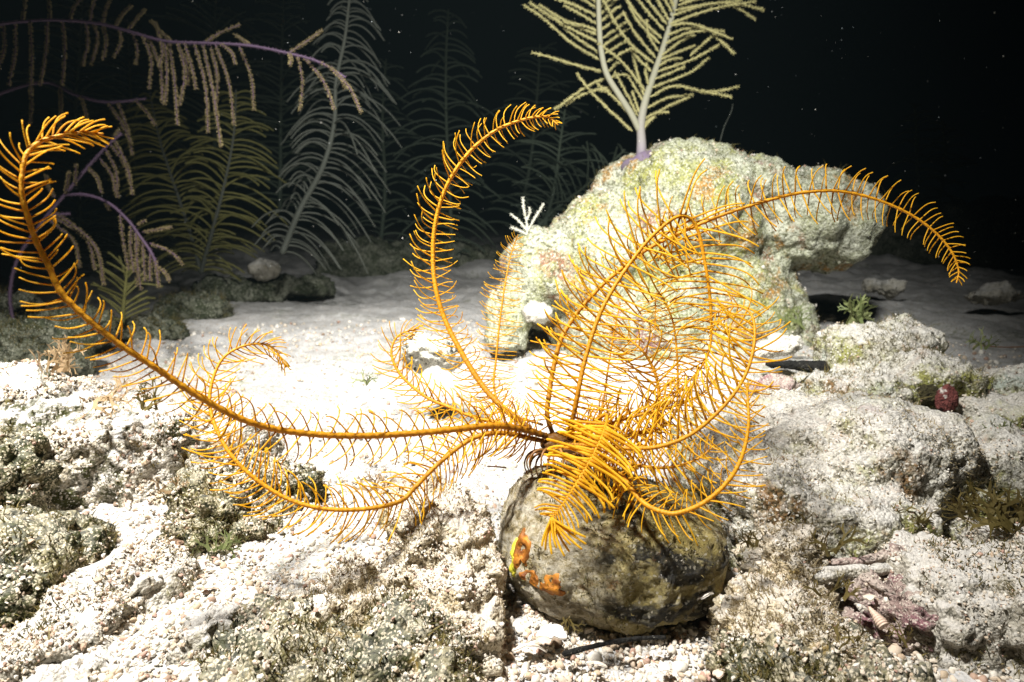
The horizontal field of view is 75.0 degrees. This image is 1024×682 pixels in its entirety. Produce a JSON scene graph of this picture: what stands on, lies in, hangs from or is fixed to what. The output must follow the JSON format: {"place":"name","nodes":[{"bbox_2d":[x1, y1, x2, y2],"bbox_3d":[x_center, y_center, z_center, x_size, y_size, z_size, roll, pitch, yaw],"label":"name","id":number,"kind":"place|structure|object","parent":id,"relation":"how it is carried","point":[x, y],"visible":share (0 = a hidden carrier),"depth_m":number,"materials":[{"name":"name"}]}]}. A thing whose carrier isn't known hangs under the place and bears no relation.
{"place":"outdoors","nodes":[
{"label":"outdoors","id":0,"kind":"place"},
{"bbox_2d":[0,223,1023,681],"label":"seabed","id":1,"kind":"structure","parent":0,"point":[932,295],"depth_m":0.99,"materials":[{"name":"white sand"}]},
{"bbox_2d":[0,414,63,511],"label":"algae rock","id":2,"kind":"object","parent":1,"relation":"on","point":[30,472],"visible":0.48,"depth_m":0.38,"materials":[{"name":"grey stone"}]},
{"bbox_2d":[0,280,117,376],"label":"reef rock","id":3,"kind":"object","parent":1,"relation":"on","point":[21,333],"visible":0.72,"depth_m":0.83,"materials":[{"name":"grey stone"}]},
{"bbox_2d":[7,128,184,317],"bbox_3d":[-0.535,-0.149,0.862,0.226,0.254,0.070,1,10,4],"label":"sea plume","id":4,"kind":"object","parent":3,"relation":"on","point":[68,223],"visible":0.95,"depth_m":0.86,"materials":[{"name":"purple plant"}]},
{"bbox_2d":[0,500,122,628],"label":"algae rock","id":5,"kind":"object","parent":1,"relation":"on","point":[41,550],"visible":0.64,"depth_m":0.31,"materials":[{"name":"beige stone"}]},
{"bbox_2d":[6,0,140,276],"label":"sea plume","id":6,"kind":"object","parent":1,"relation":"on","point":[80,202],"visible":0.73,"depth_m":1.90,"materials":[{"name":"plant"}]},
{"bbox_2d":[23,634,130,681],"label":"rubble rock","id":7,"kind":"object","parent":1,"relation":"on","point":[87,664],"visible":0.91,"depth_m":0.26,"materials":[{"name":"white stone"}]},
{"bbox_2d":[0,532,204,681],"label":"rubble ridge","id":8,"kind":"structure","parent":1,"relation":"on","point":[79,610],"depth_m":0.29,"materials":[{"name":"white stone"}]},
{"bbox_2d":[100,536,183,567],"bbox_3d":[-0.193,0.119,0.334,0.052,0.029,0.046,-4,11,-20],"label":"coral fragment","id":9,"kind":"object","parent":8,"relation":"on","point":[177,541],"visible":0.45,"depth_m":0.35,"materials":[{"name":"white"}]},
{"bbox_2d":[72,17,191,268],"bbox_3d":[-1.252,-0.625,2.201,0.353,0.860,0.300,-3,11,-15],"label":"sea plume","id":10,"kind":"object","parent":1,"relation":"on","point":[132,113],"visible":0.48,"depth_m":2.20,"materials":[{"name":"plant"}]},
{"bbox_2d":[0,357,284,510],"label":"rubble mound","id":11,"kind":"object","parent":1,"relation":"on","point":[121,457],"visible":0.61,"depth_m":0.42,"materials":[{"name":"white stone"}]},
{"bbox_2d":[29,335,85,382],"bbox_3d":[-0.291,0.012,0.429,0.032,0.032,0.024,7,13,35],"label":"bleached algae","id":12,"kind":"object","parent":11,"relation":"on","point":[64,362],"visible":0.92,"depth_m":0.43,"materials":[{"name":"beige plant"}]},
{"bbox_2d":[74,373,139,429],"bbox_3d":[-0.246,0.037,0.406,0.025,0.032,0.037,6,12,29],"label":"bleached algae","id":13,"kind":"object","parent":11,"relation":"on","point":[109,397],"visible":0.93,"depth_m":0.41,"materials":[{"name":"beige plant"}]},
{"bbox_2d":[132,372,165,421],"bbox_3d":[-0.220,0.034,0.407,0.018,0.031,0.031,-8,13,-37],"label":"bleached algae","id":14,"kind":"object","parent":11,"relation":"on","point":[142,403],"visible":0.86,"depth_m":0.41,"materials":[{"name":"beige plant"}]},
{"bbox_2d":[105,283,235,344],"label":"reef rock","id":15,"kind":"object","parent":1,"relation":"on","point":[168,314],"visible":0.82,"depth_m":1.19,"materials":[{"name":"grey stone"}]},
{"bbox_2d":[90,251,162,323],"bbox_3d":[-0.615,-0.084,1.048,0.119,0.114,0.035,-6,12,-31],"label":"sea plume","id":16,"kind":"object","parent":15,"relation":"on","point":[126,286],"visible":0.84,"depth_m":1.05,"materials":[{"name":"green plant"}]},
{"bbox_2d":[0,0,362,155],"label":"sea plume","id":17,"kind":"object","parent":1,"relation":"on","point":[203,44],"visible":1,"depth_m":0.83,"materials":[{"name":"plant"}]},
{"bbox_2d":[166,602,241,667],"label":"rubble rock","id":18,"kind":"object","parent":1,"relation":"on","point":[192,636],"visible":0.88,"depth_m":0.27,"materials":[{"name":"beige stone"}]},
{"bbox_2d":[127,0,288,152],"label":"sea plume","id":19,"kind":"object","parent":1,"relation":"on","point":[195,64],"visible":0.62,"depth_m":2.00,"materials":[{"name":"grey plant"}]},
{"bbox_2d":[200,586,218,591],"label":"shell fragment","id":20,"kind":"object","parent":1,"relation":"on","point":[212,587],"visible":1,"depth_m":0.32,"materials":[{"name":"white"}]},
{"bbox_2d":[156,448,333,562],"bbox_3d":[-0.162,0.109,0.411,0.096,0.091,0.117,0,10,0],"label":"algae rock","id":21,"kind":"object","parent":1,"relation":"on","point":[196,505],"visible":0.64,"depth_m":0.38,"materials":[{"name":"grey stone"}]},
{"bbox_2d":[150,474,189,494],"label":"bleached algae","id":22,"kind":"object","parent":21,"relation":"on","point":[164,487],"visible":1,"depth_m":0.37,"materials":[{"name":"beige plant"}]},
{"bbox_2d":[189,522,242,559],"bbox_3d":[-0.157,0.107,0.355,0.026,0.022,0.010,0,10,0],"label":"green algae","id":23,"kind":"object","parent":21,"relation":"on","point":[222,546],"visible":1,"depth_m":0.35,"materials":[{"name":"green plant"}]},
{"bbox_2d":[213,427,248,453],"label":"bleached algae","id":24,"kind":"object","parent":21,"relation":"on","point":[228,443],"visible":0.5,"depth_m":0.42,"materials":[{"name":"beige plant"}]},
{"bbox_2d":[190,273,336,302],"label":"reef rock","id":25,"kind":"object","parent":1,"relation":"on","point":[282,287],"visible":0.74,"depth_m":1.52,"materials":[{"name":"grey stone"}]},
{"bbox_2d":[108,89,287,280],"bbox_3d":[-0.680,-0.339,1.452,0.369,0.418,0.206,0,10,0],"label":"sea plume","id":26,"kind":"object","parent":25,"relation":"on","point":[199,266],"visible":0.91,"depth_m":1.44,"materials":[{"name":"green plant"}]},
{"bbox_2d":[247,258,281,281],"bbox_3d":[-0.557,-0.161,1.499,0.072,0.054,0.075,0,10,0],"label":"brain coral","id":27,"kind":"object","parent":25,"relation":"on","point":[260,269],"visible":0.99,"depth_m":1.48},
{"bbox_2d":[221,0,341,215],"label":"sea plume","id":28,"kind":"object","parent":1,"relation":"on","point":[281,114],"visible":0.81,"depth_m":2.10,"materials":[{"name":"plant"}]},
{"bbox_2d":[251,0,401,275],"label":"sea plume","id":29,"kind":"object","parent":1,"relation":"on","point":[297,215],"visible":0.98,"depth_m":1.27,"materials":[{"name":"grey plant"}]},
{"bbox_2d":[279,546,392,628],"bbox_3d":[-0.078,0.128,0.317,0.065,0.057,0.072,0,10,0],"label":"rubble rock","id":30,"kind":"object","parent":1,"relation":"on","point":[353,574],"visible":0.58,"depth_m":0.30,"materials":[{"name":"beige stone"}]},
{"bbox_2d":[194,580,494,681],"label":"algae rock","id":31,"kind":"object","parent":1,"relation":"on","point":[403,636],"visible":0.96,"depth_m":0.27,"materials":[{"name":"beige stone"}]},
{"bbox_2d":[346,368,379,387],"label":"green algae","id":32,"kind":"object","parent":1,"relation":"on","point":[365,380],"visible":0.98,"depth_m":0.60,"materials":[{"name":"plant"}]},
{"bbox_2d":[353,471,399,495],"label":"bleached algae","id":33,"kind":"object","parent":1,"relation":"on","point":[379,476],"visible":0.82,"depth_m":0.39,"materials":[{"name":"beige plant"}]},
{"bbox_2d":[335,58,430,241],"bbox_3d":[-0.455,-0.668,2.387,0.337,0.685,0.268,-3,11,-18],"label":"sea plume","id":34,"kind":"object","parent":1,"relation":"on","point":[383,221],"visible":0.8,"depth_m":2.40,"materials":[{"name":"grey plant"}]},
{"bbox_2d":[315,232,500,276],"bbox_3d":[-0.352,-0.229,2.232,0.698,0.266,0.305,-4,11,-20],"label":"reef rock","id":35,"kind":"object","parent":1,"relation":"on","point":[379,255],"visible":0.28,"depth_m":2.12,"materials":[{"name":"grey stone"}]},
{"bbox_2d":[399,331,465,373],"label":"spotted stone","id":36,"kind":"object","parent":1,"relation":"on","point":[421,349],"visible":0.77,"depth_m":0.64,"materials":[{"name":"white stone"}]},
{"bbox_2d":[374,467,513,681],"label":"rubble rock","id":37,"kind":"object","parent":1,"relation":"on","point":[446,554],"visible":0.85,"depth_m":0.31,"materials":[{"name":"beige stone"}]},
{"bbox_2d":[388,9,501,259],"bbox_3d":[-0.220,-0.672,2.196,0.371,0.830,0.288,0,10,0],"label":"sea plume","id":38,"kind":"object","parent":1,"relation":"on","point":[431,49],"visible":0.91,"depth_m":2.20,"materials":[{"name":"plant"}]},
{"bbox_2d":[487,465,506,468],"bbox_3d":[-0.009,0.076,0.400,0.012,0.002,0.001,0,10,0],"label":"brown twig","id":39,"kind":"object","parent":1,"relation":"on","point":[496,466],"visible":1,"depth_m":0.40,"materials":[{"name":"wood"}]},
{"bbox_2d":[479,42,588,235],"bbox_3d":[0.083,-0.755,2.627,0.435,0.802,0.390,0,10,0],"label":"sea plume","id":40,"kind":"object","parent":1,"relation":"on","point":[533,137],"visible":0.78,"depth_m":2.60,"materials":[{"name":"grey plant"}]},
{"bbox_2d":[522,300,552,323],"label":"white stone","id":41,"kind":"object","parent":1,"relation":"on","point":[533,311],"visible":0.94,"depth_m":0.92,"materials":[{"name":"white stone"}]},
{"bbox_2d":[535,636,550,644],"bbox_3d":[0.014,0.134,0.297,0.007,0.003,0.008,0,10,0],"label":"shell fragment","id":42,"kind":"object","parent":1,"relation":"on","point":[542,640],"visible":1,"depth_m":0.30,"materials":[{"name":"white"}]},
{"bbox_2d":[72,1,1017,330],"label":"marine snow","id":43,"kind":"structure","parent":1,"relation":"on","point":[646,193],"depth_m":0.81,"materials":[{"name":"white"}]},
{"bbox_2d":[510,108,629,226],"bbox_3d":[0.184,-0.453,1.887,0.379,0.406,0.215,0,10,0],"label":"sea plume","id":44,"kind":"object","parent":1,"relation":"on","point":[550,210],"visible":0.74,"depth_m":1.90,"materials":[{"name":"plant"}]},
{"bbox_2d":[496,458,730,635],"bbox_3d":[0.052,0.109,0.361,0.124,0.088,0.122,0,10,0],"label":"rock","id":45,"kind":"object","parent":1,"relation":"on","point":[616,574],"visible":0.77,"depth_m":0.32,"materials":[{"name":"stone"}]},
{"bbox_2d":[0,102,970,556],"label":"feather star","id":46,"kind":"object","parent":45,"relation":"on","point":[588,442],"visible":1,"depth_m":0.33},
{"bbox_2d":[697,591,713,600],"bbox_3d":[0.092,0.121,0.318,0.008,0.004,0.008,0,10,0],"label":"shell fragment","id":47,"kind":"object","parent":45,"relation":"on","point":[704,595],"visible":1,"depth_m":0.32,"materials":[{"name":"white"}]},
{"bbox_2d":[483,137,889,361],"bbox_3d":[0.253,-0.071,1.001,0.591,0.462,0.315,0,10,0],"label":"boulder","id":48,"kind":"object","parent":1,"relation":"on","point":[784,254],"visible":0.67,"depth_m":0.91,"materials":[{"name":"beige stone"}]},
{"bbox_2d":[510,197,543,234],"bbox_3d":[0.021,-0.175,0.955,0.050,0.062,0.016,0,10,0],"label":"branching coral","id":49,"kind":"object","parent":48,"relation":"on","point":[526,219],"visible":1,"depth_m":0.95},
{"bbox_2d":[522,0,763,169],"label":"sea plume","id":50,"kind":"object","parent":48,"relation":"on","point":[640,123],"visible":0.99,"depth_m":0.96,"materials":[{"name":"beige plant"}]},
{"bbox_2d":[720,105,732,141],"bbox_3d":[0.370,-0.376,1.150,0.026,0.066,0.004,-5,11,-23],"label":"sea whip","id":51,"kind":"object","parent":48,"relation":"on","point":[726,123],"visible":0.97,"depth_m":1.15,"materials":[{"name":"grey plant"}]},
{"bbox_2d":[704,574,749,639],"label":"rubble rock","id":52,"kind":"object","parent":1,"relation":"on","point":[720,605],"visible":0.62,"depth_m":0.31,"materials":[{"name":"beige stone"}]},
{"bbox_2d":[745,373,800,395],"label":"rubble rock","id":53,"kind":"object","parent":1,"relation":"on","point":[782,381],"visible":0.54,"depth_m":0.59,"materials":[{"name":"white stone"}]},
{"bbox_2d":[751,332,804,360],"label":"rubble rock","id":54,"kind":"object","parent":1,"relation":"on","point":[790,344],"visible":0.84,"depth_m":0.73,"materials":[{"name":"white stone"}]},
{"bbox_2d":[730,514,838,601],"bbox_3d":[0.134,0.115,0.341,0.046,0.054,0.061,-6,12,-30],"label":"rubble rock","id":55,"kind":"object","parent":1,"relation":"on","point":[783,552],"visible":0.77,"depth_m":0.33,"materials":[{"name":"beige stone"}]},
{"bbox_2d":[735,530,774,548],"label":"brown algae","id":56,"kind":"object","parent":55,"relation":"on","point":[748,542],"visible":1,"depth_m":0.34,"materials":[{"name":"brown plant"}]},
{"bbox_2d":[783,510,867,558],"bbox_3d":[0.155,0.100,0.336,0.037,0.026,0.024,0,10,0],"label":"brown algae","id":57,"kind":"object","parent":55,"relation":"on","point":[841,543],"visible":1,"depth_m":0.33,"materials":[{"name":"plant"}]},
{"bbox_2d":[772,303,814,329],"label":"green algae","id":58,"kind":"object","parent":1,"relation":"on","point":[793,320],"visible":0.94,"depth_m":0.80,"materials":[{"name":"green plant"}]},
{"bbox_2d":[712,561,893,662],"bbox_3d":[0.125,0.133,0.300,0.075,0.062,0.078,0,10,0],"label":"rubble rock","id":59,"kind":"object","parent":1,"relation":"on","point":[766,605],"visible":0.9,"depth_m":0.29,"materials":[{"name":"beige stone"}]},
{"bbox_2d":[798,568,861,600],"bbox_3d":[0.144,0.110,0.297,0.026,0.014,0.018,0,10,0],"label":"brown algae","id":60,"kind":"object","parent":59,"relation":"on","point":[847,595],"visible":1,"depth_m":0.30,"materials":[{"name":"brown plant"}]},
{"bbox_2d":[704,619,936,681],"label":"algae rock","id":61,"kind":"object","parent":1,"relation":"on","point":[744,657],"visible":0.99,"depth_m":0.26,"materials":[{"name":"beige stone"}]},
{"bbox_2d":[831,618,868,649],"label":"brown algae","id":62,"kind":"object","parent":61,"relation":"on","point":[849,638],"visible":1,"depth_m":0.28,"materials":[{"name":"brown plant"}]},
{"bbox_2d":[885,617,915,647],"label":"brown algae","id":63,"kind":"object","parent":61,"relation":"on","point":[899,635],"visible":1,"depth_m":0.28,"materials":[{"name":"brown plant"}]},
{"bbox_2d":[813,531,839,604],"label":"rubble rock","id":64,"kind":"object","parent":1,"relation":"on","point":[818,536],"visible":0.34,"depth_m":0.34,"materials":[{"name":"beige stone"}]},
{"bbox_2d":[818,313,835,321],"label":"rubble rock","id":65,"kind":"object","parent":1,"relation":"on","point":[830,317],"visible":0.88,"depth_m":1.14,"materials":[{"name":"grey stone"}]},
{"bbox_2d":[667,386,1000,594],"bbox_3d":[0.207,0.110,0.437,0.202,0.165,0.206,0,10,0],"label":"rubble mound","id":66,"kind":"object","parent":1,"relation":"on","point":[862,460],"visible":0.59,"depth_m":0.38,"materials":[{"name":"grey stone"}]},
{"bbox_2d":[828,540,920,565],"bbox_3d":[0.185,0.108,0.337,0.056,0.012,0.009,-1,10,-8],"label":"coral finger","id":67,"kind":"object","parent":66,"relation":"on","point":[880,556],"visible":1,"depth_m":0.33},
{"bbox_2d":[891,498,934,528],"bbox_3d":[0.208,0.096,0.358,0.030,0.022,0.021,9,14,41],"label":"brown algae","id":68,"kind":"object","parent":66,"relation":"attached to","point":[919,521],"visible":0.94,"depth_m":0.35,"materials":[{"name":"brown plant"}]},
{"bbox_2d":[854,603,867,611],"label":"shell fragment","id":69,"kind":"object","parent":1,"relation":"on","point":[861,607],"visible":1,"depth_m":0.30,"materials":[{"name":"white"}]},
{"bbox_2d":[732,304,993,409],"bbox_3d":[0.324,0.047,0.625,0.215,0.157,0.209,0,10,0],"label":"rubble mound","id":70,"kind":"object","parent":1,"relation":"on","point":[904,356],"visible":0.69,"depth_m":0.60,"materials":[{"name":"grey stone"}]},
{"bbox_2d":[765,360,829,372],"bbox_3d":[0.265,0.025,0.620,0.060,0.016,0.014,0,10,0],"label":"black wedge","id":71,"kind":"object","parent":70,"relation":"on","point":[805,365],"visible":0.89,"depth_m":0.62,"materials":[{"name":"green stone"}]},
{"bbox_2d":[837,293,876,324],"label":"green algae","id":72,"kind":"object","parent":70,"relation":"on","point":[860,315],"visible":0.98,"depth_m":0.68,"materials":[{"name":"green plant"}]},
{"bbox_2d":[918,384,938,405],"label":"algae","id":73,"kind":"object","parent":70,"relation":"on","point":[928,390],"visible":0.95,"depth_m":0.54,"materials":[{"name":"green plant"}]},
{"bbox_2d":[935,384,958,411],"bbox_3d":[0.348,0.047,0.535,0.018,0.025,0.011,0,10,0],"label":"red shell","id":74,"kind":"object","parent":70,"relation":"on","point":[946,397],"visible":0.93,"depth_m":0.53},
{"bbox_2d":[861,278,906,299],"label":"rubble rock","id":75,"kind":"object","parent":1,"relation":"on","point":[889,289],"visible":1,"depth_m":1.34,"materials":[{"name":"grey stone"}]},
{"bbox_2d":[837,565,938,655],"bbox_3d":[0.182,0.128,0.315,0.037,0.039,0.051,-4,11,-21],"label":"rubble rock","id":76,"kind":"object","parent":1,"relation":"on","point":[890,602],"visible":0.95,"depth_m":0.31,"materials":[{"name":"pink stone"}]},
{"bbox_2d":[792,563,893,584],"bbox_3d":[0.171,0.114,0.324,0.084,0.012,0.009,-1,10,-7],"label":"coral finger","id":77,"kind":"object","parent":76,"relation":"on","point":[828,574],"visible":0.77,"depth_m":0.32},
{"bbox_2d":[863,594,876,600],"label":"shell fragment","id":78,"kind":"object","parent":76,"relation":"on","point":[870,597],"visible":1,"depth_m":0.31,"materials":[{"name":"white"}]},
{"bbox_2d":[867,514,1023,681],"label":"rubble rock","id":79,"kind":"object","parent":1,"relation":"on","point":[970,586],"visible":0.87,"depth_m":0.29,"materials":[{"name":"beige stone"}]},
{"bbox_2d":[927,475,1000,529],"bbox_3d":[0.235,0.083,0.340,0.041,0.023,0.022,-3,11,-17],"label":"brown algae","id":80,"kind":"object","parent":79,"relation":"on","point":[962,513],"visible":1,"depth_m":0.34,"materials":[{"name":"brown plant"}]},
{"bbox_2d":[957,516,980,527],"bbox_3d":[0.236,0.094,0.345,0.010,0.005,0.006,0,10,0],"label":"shell fragment","id":81,"kind":"object","parent":79,"relation":"on","point":[959,519],"visible":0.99,"depth_m":0.34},
{"bbox_2d":[964,480,1023,538],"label":"brown algae","id":82,"kind":"object","parent":79,"relation":"on","point":[1003,512],"visible":1,"depth_m":0.33,"materials":[{"name":"plant"}]},
{"bbox_2d":[870,194,1023,268],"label":"reef rock","id":83,"kind":"object","parent":1,"relation":"on","point":[993,236],"visible":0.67,"depth_m":2.47,"materials":[{"name":"grey stone"}]},
{"bbox_2d":[952,363,1023,503],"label":"rubble mound","id":84,"kind":"object","parent":1,"relation":"on","point":[1001,401],"visible":0.56,"depth_m":0.48,"materials":[{"name":"white stone"}]},
{"bbox_2d":[966,326,1000,349],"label":"green algae","id":85,"kind":"object","parent":84,"relation":"on","point":[979,343],"visible":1,"depth_m":0.62,"materials":[{"name":"green plant"}]},
{"bbox_2d":[981,418,1023,432],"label":"green algae","id":86,"kind":"object","parent":84,"relation":"on","point":[1004,423],"visible":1,"depth_m":0.47,"materials":[{"name":"plant"}]},
{"bbox_2d":[963,280,1023,305],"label":"rubble rock","id":87,"kind":"object","parent":1,"relation":"on","point":[996,293],"visible":1,"depth_m":1.18,"materials":[{"name":"grey stone"}]},
{"bbox_2d":[982,345,1023,347],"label":"brown twig","id":88,"kind":"object","parent":1,"relation":"on","point":[1006,347],"visible":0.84,"depth_m":0.72,"materials":[{"name":"brown wood"}]},
{"bbox_2d":[0,0,1023,228],"label":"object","id":89,"kind":"structure","parent":0,"point":[860,92],"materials":[{"name":"black"}]},
{"bbox_2d":[72,317,1021,681],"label":"coral gravel","id":90,"kind":"structure","parent":0,"point":[680,671],"depth_m":0.33,"materials":[{"name":"white gravel"}]},
{"bbox_2d":[514,643,546,652],"bbox_3d":[0.008,0.135,0.294,0.015,0.005,0.007,0,10,0],"label":"shell fragment","id":91,"kind":"object","parent":90,"relation":"on","point":[522,646],"visible":1,"depth_m":0.29,"materials":[{"name":"white"}]},
{"bbox_2d":[535,624,566,639],"bbox_3d":[0.018,0.132,0.302,0.014,0.005,0.009,0,10,0],"label":"shell fragment","id":92,"kind":"object","parent":90,"relation":"on","point":[550,631],"visible":1,"depth_m":0.30,"materials":[{"name":"white"}]},
{"bbox_2d":[559,616,585,636],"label":"brown algae","id":93,"kind":"object","parent":90,"relation":"on","point":[569,621],"visible":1,"depth_m":0.30,"materials":[{"name":"brown plant"}]},
{"bbox_2d":[587,661,606,667],"bbox_3d":[0.036,0.138,0.284,0.008,0.004,0.008,0,10,0],"label":"shell fragment","id":94,"kind":"object","parent":90,"relation":"on","point":[599,663],"visible":1,"depth_m":0.28,"materials":[{"name":"white"}]},
{"bbox_2d":[562,635,666,656],"bbox_3d":[0.046,0.134,0.295,0.049,0.005,0.003,-2,11,-13],"label":"black twig","id":95,"kind":"object","parent":90,"relation":"on","point":[572,651],"visible":1,"depth_m":0.29,"materials":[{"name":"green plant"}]},
{"bbox_2d":[658,662,672,671],"bbox_3d":[0.065,0.139,0.284,0.006,0.002,0.006,0,10,0],"label":"shell fragment","id":96,"kind":"object","parent":90,"relation":"on","point":[663,666],"visible":1,"depth_m":0.28,"materials":[{"name":"white"}]},
{"bbox_2d":[712,669,724,678],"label":"shell fragment","id":97,"kind":"object","parent":90,"relation":"on","point":[718,673],"visible":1,"depth_m":0.28,"materials":[{"name":"white"}]},
{"bbox_2d":[868,606,887,629],"bbox_3d":[0.166,0.126,0.301,0.006,0.007,0.010,0,10,0],"label":"shell","id":98,"kind":"object","parent":90,"relation":"on","point":[880,622],"visible":1,"depth_m":0.30}
]}

